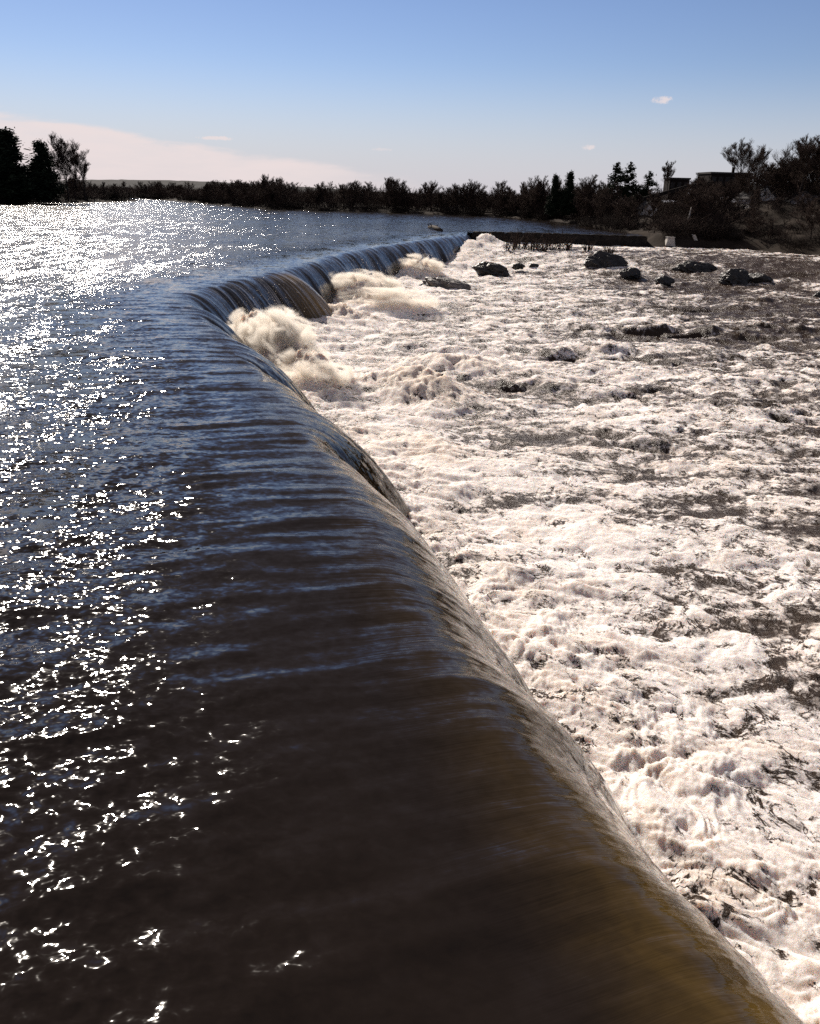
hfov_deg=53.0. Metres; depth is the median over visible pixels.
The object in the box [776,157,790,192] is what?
bare tree
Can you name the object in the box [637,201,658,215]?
house
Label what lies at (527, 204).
bare tree
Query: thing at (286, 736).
river
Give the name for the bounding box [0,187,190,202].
wooded point
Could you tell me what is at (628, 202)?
bare tree
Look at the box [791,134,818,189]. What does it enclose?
bare tree
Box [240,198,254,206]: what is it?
brush thicket
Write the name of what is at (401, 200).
bare tree
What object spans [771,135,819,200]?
bare tree
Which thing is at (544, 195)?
bare tree
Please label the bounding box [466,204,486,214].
brush thicket
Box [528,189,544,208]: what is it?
bare tree
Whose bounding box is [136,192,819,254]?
bank
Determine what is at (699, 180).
bare tree
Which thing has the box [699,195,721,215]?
bare tree
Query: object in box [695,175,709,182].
bare tree
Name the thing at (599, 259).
rock
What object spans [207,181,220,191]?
bare tree
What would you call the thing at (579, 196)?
bare tree
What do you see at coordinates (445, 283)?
rock
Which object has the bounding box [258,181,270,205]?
bare tree
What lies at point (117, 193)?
brush thicket
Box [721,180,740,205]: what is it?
bare tree
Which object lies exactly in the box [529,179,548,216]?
bare tree
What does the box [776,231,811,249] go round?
brush thicket
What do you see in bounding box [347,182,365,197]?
bare tree
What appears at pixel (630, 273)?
rock
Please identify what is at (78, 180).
bare tree
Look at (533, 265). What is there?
rock
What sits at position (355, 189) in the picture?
bare tree
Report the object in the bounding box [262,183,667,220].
wood
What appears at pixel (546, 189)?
bare tree
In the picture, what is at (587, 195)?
bare tree
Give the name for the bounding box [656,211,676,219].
brush thicket
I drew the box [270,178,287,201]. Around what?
bare tree
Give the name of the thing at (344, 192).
bare tree
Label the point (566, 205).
pine tree
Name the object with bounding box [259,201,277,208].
brush thicket
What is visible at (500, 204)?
bare tree
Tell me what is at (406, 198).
bare tree
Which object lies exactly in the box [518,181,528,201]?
bare tree
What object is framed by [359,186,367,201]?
bare tree
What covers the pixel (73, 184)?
bare tree
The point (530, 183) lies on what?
bare tree
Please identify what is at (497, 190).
bare tree
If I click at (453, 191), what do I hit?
bare tree
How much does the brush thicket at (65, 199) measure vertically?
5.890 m
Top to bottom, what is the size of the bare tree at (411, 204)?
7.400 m
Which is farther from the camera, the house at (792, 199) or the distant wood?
the distant wood
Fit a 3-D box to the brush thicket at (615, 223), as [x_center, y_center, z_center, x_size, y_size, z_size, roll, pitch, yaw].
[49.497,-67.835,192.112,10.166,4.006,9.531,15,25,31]
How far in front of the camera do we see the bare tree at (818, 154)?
177.58 m
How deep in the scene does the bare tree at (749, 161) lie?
218.72 m
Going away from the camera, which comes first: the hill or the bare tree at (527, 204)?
the bare tree at (527, 204)
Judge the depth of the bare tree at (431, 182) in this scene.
341.48 m
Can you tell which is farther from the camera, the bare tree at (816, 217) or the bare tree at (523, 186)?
the bare tree at (523, 186)
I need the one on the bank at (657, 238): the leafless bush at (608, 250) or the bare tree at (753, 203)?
the bare tree at (753, 203)
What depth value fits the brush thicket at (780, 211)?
173.34 m
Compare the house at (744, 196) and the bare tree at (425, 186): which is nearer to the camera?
the house at (744, 196)
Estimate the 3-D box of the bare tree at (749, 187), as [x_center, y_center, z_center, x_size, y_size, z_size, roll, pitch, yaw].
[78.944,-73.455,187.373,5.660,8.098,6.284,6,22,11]
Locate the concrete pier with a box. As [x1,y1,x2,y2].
[665,236,674,245]
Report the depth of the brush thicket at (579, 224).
220.62 m
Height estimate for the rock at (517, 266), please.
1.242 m
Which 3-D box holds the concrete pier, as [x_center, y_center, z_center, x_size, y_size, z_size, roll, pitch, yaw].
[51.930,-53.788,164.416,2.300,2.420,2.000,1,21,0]
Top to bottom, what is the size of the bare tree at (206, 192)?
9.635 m
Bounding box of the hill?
[60,179,380,192]
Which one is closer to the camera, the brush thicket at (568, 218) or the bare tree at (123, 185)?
the brush thicket at (568, 218)
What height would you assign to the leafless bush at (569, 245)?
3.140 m
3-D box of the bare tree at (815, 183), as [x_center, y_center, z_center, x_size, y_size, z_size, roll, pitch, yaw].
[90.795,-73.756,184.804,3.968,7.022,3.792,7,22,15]
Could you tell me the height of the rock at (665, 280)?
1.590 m
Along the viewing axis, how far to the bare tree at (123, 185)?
615.23 m
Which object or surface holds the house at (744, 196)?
on the bank at (657, 238)
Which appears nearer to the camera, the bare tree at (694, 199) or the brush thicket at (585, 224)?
the bare tree at (694, 199)
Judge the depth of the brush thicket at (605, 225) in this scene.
196.15 m
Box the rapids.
[233,233,819,1023]
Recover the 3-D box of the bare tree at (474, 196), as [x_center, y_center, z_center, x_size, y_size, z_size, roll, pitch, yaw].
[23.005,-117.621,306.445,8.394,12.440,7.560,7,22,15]
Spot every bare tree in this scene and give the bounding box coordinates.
[47,132,84,200]
[64,172,85,194]
[67,149,90,200]
[69,177,79,192]
[79,180,88,193]
[99,181,107,190]
[118,181,127,189]
[135,181,146,194]
[154,181,165,193]
[182,181,193,189]
[202,184,211,197]
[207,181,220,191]
[213,182,225,193]
[224,184,238,197]
[237,183,253,200]
[258,174,275,190]
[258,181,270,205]
[259,173,267,202]
[263,182,276,204]
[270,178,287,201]
[288,182,301,193]
[301,186,318,204]
[313,182,326,207]
[313,185,324,204]
[320,181,328,201]
[327,181,337,203]
[334,183,343,197]
[338,184,353,204]
[345,182,361,208]
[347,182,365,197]
[348,185,362,208]
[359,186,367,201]
[363,182,374,198]
[364,185,378,206]
[377,177,392,209]
[384,176,401,209]
[386,187,396,206]
[392,185,406,206]
[394,180,410,191]
[395,187,408,209]
[403,190,410,208]
[407,194,416,210]
[408,187,426,212]
[421,182,429,207]
[423,180,443,192]
[426,183,439,211]
[435,193,442,208]
[442,187,453,208]
[447,183,468,211]
[450,185,465,208]
[457,183,469,207]
[461,179,481,206]
[465,182,480,208]
[474,182,489,196]
[478,190,489,208]
[481,193,493,212]
[490,181,507,206]
[490,181,509,199]
[494,191,508,213]
[497,188,513,205]
[498,194,507,210]
[505,190,518,215]
[512,193,520,211]
[516,189,526,209]
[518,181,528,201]
[520,194,528,210]
[521,176,538,193]
[522,187,543,212]
[522,194,532,216]
[528,184,549,211]
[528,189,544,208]
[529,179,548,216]
[533,175,550,193]
[570,175,602,221]
[572,178,590,222]
[573,187,584,216]
[575,174,600,217]
[584,187,613,223]
[584,188,596,222]
[586,199,601,218]
[606,181,624,215]
[614,195,639,217]
[642,190,668,219]
[661,161,676,189]
[663,189,687,211]
[676,187,701,218]
[678,196,699,215]
[681,180,702,201]
[681,189,714,219]
[689,178,715,191]
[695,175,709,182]
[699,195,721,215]
[700,181,722,196]
[702,182,727,207]
[705,190,723,214]
[713,187,727,202]
[721,137,767,175]
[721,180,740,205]
[721,181,741,204]
[727,168,761,200]
[734,173,747,194]
[741,144,770,170]
[743,206,765,236]
[744,171,767,206]
[746,162,776,195]
[746,189,763,219]
[759,162,775,185]
[762,163,786,191]
[765,167,789,195]
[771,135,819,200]
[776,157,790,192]
[779,160,804,190]
[779,166,801,193]
[789,163,818,194]
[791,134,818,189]
[793,192,815,219]
[796,198,819,236]
[805,138,819,196]
[805,171,819,193]
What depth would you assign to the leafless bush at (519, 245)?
150.48 m
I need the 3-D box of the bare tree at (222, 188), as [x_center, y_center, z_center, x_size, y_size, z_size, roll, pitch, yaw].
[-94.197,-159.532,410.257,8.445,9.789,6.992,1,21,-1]
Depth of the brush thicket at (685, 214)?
173.95 m
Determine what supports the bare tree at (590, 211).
on the bank at (657, 238)
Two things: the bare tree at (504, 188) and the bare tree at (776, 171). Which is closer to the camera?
the bare tree at (776, 171)
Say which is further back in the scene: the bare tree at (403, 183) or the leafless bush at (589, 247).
the bare tree at (403, 183)
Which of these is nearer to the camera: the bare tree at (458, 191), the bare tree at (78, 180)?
the bare tree at (458, 191)
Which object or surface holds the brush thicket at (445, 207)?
on the bank at (657, 238)
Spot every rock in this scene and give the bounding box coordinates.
[419,277,470,289]
[471,261,509,276]
[512,262,524,269]
[529,263,538,266]
[583,250,627,267]
[619,267,640,279]
[655,275,674,285]
[671,260,716,271]
[719,268,749,284]
[749,272,772,282]
[813,291,819,297]
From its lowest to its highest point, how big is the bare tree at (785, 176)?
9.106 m
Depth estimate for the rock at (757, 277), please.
120.53 m
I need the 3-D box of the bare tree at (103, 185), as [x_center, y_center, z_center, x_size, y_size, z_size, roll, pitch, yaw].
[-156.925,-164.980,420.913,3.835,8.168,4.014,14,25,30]
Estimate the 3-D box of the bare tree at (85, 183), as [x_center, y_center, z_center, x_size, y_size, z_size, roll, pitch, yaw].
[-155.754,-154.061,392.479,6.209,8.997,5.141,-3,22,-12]
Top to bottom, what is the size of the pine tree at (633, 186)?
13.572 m
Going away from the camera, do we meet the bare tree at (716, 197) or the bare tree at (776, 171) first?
the bare tree at (716, 197)
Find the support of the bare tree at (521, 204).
on the bank at (657, 238)
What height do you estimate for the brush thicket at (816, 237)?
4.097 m
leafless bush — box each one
[501,233,521,250]
[505,227,530,249]
[524,232,545,250]
[536,237,552,251]
[543,229,564,248]
[558,236,577,250]
[580,241,595,251]
[602,245,616,253]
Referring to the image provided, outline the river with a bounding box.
[0,198,805,1023]
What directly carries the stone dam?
in the rapids
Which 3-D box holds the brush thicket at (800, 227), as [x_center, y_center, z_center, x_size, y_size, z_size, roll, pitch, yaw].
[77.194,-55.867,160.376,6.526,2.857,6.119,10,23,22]
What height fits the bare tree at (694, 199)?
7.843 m
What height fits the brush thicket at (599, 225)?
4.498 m
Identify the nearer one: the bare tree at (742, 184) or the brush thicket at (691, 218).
the brush thicket at (691, 218)
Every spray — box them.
[234,277,382,403]
[333,251,463,314]
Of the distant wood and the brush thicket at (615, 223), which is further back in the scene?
the distant wood
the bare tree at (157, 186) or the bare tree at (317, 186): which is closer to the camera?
the bare tree at (317, 186)
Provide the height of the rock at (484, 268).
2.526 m
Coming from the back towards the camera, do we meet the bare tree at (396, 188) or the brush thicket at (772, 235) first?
the bare tree at (396, 188)
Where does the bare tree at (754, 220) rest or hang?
on the bank at (657, 238)
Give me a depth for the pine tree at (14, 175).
323.23 m
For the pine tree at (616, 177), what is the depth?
221.61 m
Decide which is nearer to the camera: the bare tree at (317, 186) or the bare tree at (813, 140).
the bare tree at (813, 140)
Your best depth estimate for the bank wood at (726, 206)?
174.32 m
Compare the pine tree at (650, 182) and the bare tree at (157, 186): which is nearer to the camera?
the pine tree at (650, 182)
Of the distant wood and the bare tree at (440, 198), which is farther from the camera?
the distant wood
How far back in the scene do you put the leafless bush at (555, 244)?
149.81 m
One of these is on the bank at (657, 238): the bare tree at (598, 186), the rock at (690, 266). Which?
the bare tree at (598, 186)
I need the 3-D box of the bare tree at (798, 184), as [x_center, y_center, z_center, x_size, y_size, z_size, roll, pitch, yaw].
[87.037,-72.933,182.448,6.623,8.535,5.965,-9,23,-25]
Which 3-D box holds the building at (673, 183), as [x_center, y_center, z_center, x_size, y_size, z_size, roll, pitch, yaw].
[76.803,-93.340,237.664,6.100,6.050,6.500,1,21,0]
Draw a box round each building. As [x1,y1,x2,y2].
[662,177,690,199]
[698,167,753,192]
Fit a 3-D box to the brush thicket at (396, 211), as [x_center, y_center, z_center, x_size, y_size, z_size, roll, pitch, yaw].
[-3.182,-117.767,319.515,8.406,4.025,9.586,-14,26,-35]
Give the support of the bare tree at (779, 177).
on the bank at (657, 238)
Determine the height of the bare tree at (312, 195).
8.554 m
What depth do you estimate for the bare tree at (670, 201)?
187.06 m
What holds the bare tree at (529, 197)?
on the bank at (657, 238)
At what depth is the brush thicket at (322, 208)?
319.22 m
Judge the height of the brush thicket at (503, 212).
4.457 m
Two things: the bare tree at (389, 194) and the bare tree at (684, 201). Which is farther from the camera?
the bare tree at (389, 194)
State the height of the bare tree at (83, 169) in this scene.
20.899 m
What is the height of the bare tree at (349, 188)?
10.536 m
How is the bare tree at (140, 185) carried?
on the bank at (657, 238)
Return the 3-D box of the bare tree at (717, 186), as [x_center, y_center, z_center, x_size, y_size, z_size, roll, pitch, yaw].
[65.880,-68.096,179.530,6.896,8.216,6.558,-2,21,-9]
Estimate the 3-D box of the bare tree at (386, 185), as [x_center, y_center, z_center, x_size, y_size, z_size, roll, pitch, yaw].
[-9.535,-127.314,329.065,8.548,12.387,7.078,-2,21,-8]
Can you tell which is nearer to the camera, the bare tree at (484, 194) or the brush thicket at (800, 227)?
the brush thicket at (800, 227)
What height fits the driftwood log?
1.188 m
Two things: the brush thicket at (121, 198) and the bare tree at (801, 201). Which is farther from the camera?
the brush thicket at (121, 198)
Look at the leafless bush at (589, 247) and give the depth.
146.12 m
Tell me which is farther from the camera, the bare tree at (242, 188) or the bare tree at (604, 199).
the bare tree at (242, 188)
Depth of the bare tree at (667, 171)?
230.46 m
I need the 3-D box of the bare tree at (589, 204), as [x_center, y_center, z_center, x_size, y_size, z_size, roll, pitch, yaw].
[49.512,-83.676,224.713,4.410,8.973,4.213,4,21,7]
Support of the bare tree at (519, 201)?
on the bank at (657, 238)
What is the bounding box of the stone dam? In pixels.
[467,231,646,246]
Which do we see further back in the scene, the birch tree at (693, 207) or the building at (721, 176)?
the building at (721, 176)
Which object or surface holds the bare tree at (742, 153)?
on the bank at (657, 238)
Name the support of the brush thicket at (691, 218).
on the bank at (657, 238)
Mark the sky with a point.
(310, 93)
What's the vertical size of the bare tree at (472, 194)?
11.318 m
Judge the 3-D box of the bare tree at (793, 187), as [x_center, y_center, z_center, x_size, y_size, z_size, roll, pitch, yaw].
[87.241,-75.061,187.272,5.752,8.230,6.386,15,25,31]
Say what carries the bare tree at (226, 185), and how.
on the bank at (657, 238)
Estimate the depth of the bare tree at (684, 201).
174.21 m
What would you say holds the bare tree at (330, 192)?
on the bank at (657, 238)
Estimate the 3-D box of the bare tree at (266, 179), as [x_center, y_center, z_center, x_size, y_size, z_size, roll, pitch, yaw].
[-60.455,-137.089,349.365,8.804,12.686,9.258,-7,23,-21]
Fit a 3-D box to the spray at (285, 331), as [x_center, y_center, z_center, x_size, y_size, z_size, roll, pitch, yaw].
[-8.340,-12.738,54.822,9.582,7.097,25.751,-8,23,-23]
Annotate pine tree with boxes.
[0,126,39,201]
[25,138,68,201]
[544,174,561,218]
[557,170,577,218]
[596,162,631,213]
[615,161,641,200]
[635,171,659,200]
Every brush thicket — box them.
[57,192,82,202]
[88,188,110,199]
[95,190,119,199]
[109,191,132,200]
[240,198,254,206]
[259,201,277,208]
[300,199,319,208]
[311,200,338,210]
[324,200,352,209]
[358,201,379,211]
[360,202,380,209]
[392,206,413,212]
[435,204,461,212]
[439,203,464,214]
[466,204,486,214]
[488,206,517,216]
[516,208,542,218]
[532,212,551,220]
[562,212,583,221]
[571,213,601,225]
[580,216,600,226]
[586,215,610,228]
[600,212,648,229]
[603,214,642,230]
[611,216,640,228]
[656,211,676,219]
[657,217,699,238]
[667,210,712,223]
[675,207,716,224]
[751,219,794,238]
[774,206,787,214]
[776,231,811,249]
[788,220,818,232]
[805,226,819,243]
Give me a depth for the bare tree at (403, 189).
320.68 m
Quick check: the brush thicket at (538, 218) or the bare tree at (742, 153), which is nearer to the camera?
the bare tree at (742, 153)
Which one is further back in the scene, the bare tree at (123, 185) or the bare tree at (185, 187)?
the bare tree at (123, 185)
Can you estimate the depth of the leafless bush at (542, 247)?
146.40 m
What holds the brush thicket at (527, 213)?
on the bank at (657, 238)
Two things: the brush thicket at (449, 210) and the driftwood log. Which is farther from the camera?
the brush thicket at (449, 210)
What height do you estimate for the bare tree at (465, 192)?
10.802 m
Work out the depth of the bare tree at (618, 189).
217.33 m
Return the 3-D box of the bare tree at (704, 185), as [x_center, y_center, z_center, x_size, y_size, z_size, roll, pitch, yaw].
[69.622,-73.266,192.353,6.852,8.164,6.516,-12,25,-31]
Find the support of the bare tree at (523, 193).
on the bank at (657, 238)
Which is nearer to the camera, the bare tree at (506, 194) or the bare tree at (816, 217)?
the bare tree at (816, 217)
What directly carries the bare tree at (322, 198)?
on the bank at (657, 238)
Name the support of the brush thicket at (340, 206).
on the bank at (657, 238)
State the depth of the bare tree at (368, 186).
344.87 m
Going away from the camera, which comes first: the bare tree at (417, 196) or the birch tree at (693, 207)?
the birch tree at (693, 207)
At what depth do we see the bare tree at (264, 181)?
322.02 m
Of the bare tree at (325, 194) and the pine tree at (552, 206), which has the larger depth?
the bare tree at (325, 194)
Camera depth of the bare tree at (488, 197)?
310.35 m
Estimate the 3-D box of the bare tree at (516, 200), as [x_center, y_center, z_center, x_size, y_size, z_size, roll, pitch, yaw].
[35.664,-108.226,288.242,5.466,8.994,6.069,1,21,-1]
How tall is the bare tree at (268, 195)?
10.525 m
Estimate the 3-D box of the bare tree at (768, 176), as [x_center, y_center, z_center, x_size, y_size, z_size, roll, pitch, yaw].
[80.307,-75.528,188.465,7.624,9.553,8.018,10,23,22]
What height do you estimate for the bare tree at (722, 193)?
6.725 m
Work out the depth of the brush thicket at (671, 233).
164.46 m
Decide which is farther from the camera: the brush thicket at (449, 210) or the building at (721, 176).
the brush thicket at (449, 210)
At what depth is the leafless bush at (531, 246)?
149.10 m
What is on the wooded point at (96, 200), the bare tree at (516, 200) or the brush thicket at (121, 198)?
the brush thicket at (121, 198)
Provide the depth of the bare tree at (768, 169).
196.76 m
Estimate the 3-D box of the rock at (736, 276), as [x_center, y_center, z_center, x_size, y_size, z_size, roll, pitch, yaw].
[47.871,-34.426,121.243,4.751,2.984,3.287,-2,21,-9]
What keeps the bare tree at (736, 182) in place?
on the bank at (657, 238)
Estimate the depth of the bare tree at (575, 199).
244.85 m
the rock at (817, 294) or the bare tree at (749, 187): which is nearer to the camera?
the rock at (817, 294)
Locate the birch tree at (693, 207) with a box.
[685,200,697,218]
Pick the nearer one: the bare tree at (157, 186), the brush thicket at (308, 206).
the brush thicket at (308, 206)
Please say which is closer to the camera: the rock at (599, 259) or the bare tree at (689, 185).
the rock at (599, 259)
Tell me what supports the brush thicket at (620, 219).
on the bank at (657, 238)
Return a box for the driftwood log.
[427,224,442,230]
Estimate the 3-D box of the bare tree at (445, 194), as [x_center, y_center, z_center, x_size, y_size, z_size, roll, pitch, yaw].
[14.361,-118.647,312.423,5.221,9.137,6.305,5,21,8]
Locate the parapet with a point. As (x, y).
(672, 191)
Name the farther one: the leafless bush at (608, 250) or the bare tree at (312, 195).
the bare tree at (312, 195)
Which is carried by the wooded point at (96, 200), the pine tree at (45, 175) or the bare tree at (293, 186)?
the pine tree at (45, 175)
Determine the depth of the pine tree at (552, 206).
245.38 m
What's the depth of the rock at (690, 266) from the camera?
129.50 m
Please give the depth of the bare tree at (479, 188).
319.99 m
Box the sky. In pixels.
[0,0,819,200]
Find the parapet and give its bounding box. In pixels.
[643,181,737,200]
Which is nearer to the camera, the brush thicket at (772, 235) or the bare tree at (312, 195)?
the brush thicket at (772, 235)
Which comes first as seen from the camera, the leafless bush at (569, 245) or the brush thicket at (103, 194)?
the leafless bush at (569, 245)
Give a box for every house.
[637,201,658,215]
[736,186,777,209]
[785,187,813,203]
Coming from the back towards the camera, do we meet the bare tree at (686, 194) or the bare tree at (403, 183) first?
the bare tree at (403, 183)
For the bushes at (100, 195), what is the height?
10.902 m
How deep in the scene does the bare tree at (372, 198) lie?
319.96 m
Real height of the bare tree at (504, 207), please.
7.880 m
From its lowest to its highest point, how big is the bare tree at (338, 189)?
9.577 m
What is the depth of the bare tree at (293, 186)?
354.64 m
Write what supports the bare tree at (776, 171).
on the bank at (657, 238)
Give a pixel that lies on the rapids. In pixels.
(605, 483)
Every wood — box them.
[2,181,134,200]
[104,184,275,206]
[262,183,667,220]
[601,179,819,241]
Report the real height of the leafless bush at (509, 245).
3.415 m
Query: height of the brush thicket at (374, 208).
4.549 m
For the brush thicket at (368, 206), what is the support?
on the bank at (657, 238)
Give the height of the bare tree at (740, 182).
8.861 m
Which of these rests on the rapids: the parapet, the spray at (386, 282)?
the spray at (386, 282)
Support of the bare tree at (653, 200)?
on the bank at (657, 238)
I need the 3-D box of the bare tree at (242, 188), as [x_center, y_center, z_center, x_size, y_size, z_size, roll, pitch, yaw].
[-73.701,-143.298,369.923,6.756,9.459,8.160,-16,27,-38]
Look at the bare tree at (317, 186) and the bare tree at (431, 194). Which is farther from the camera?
the bare tree at (317, 186)
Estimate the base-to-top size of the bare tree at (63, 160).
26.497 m

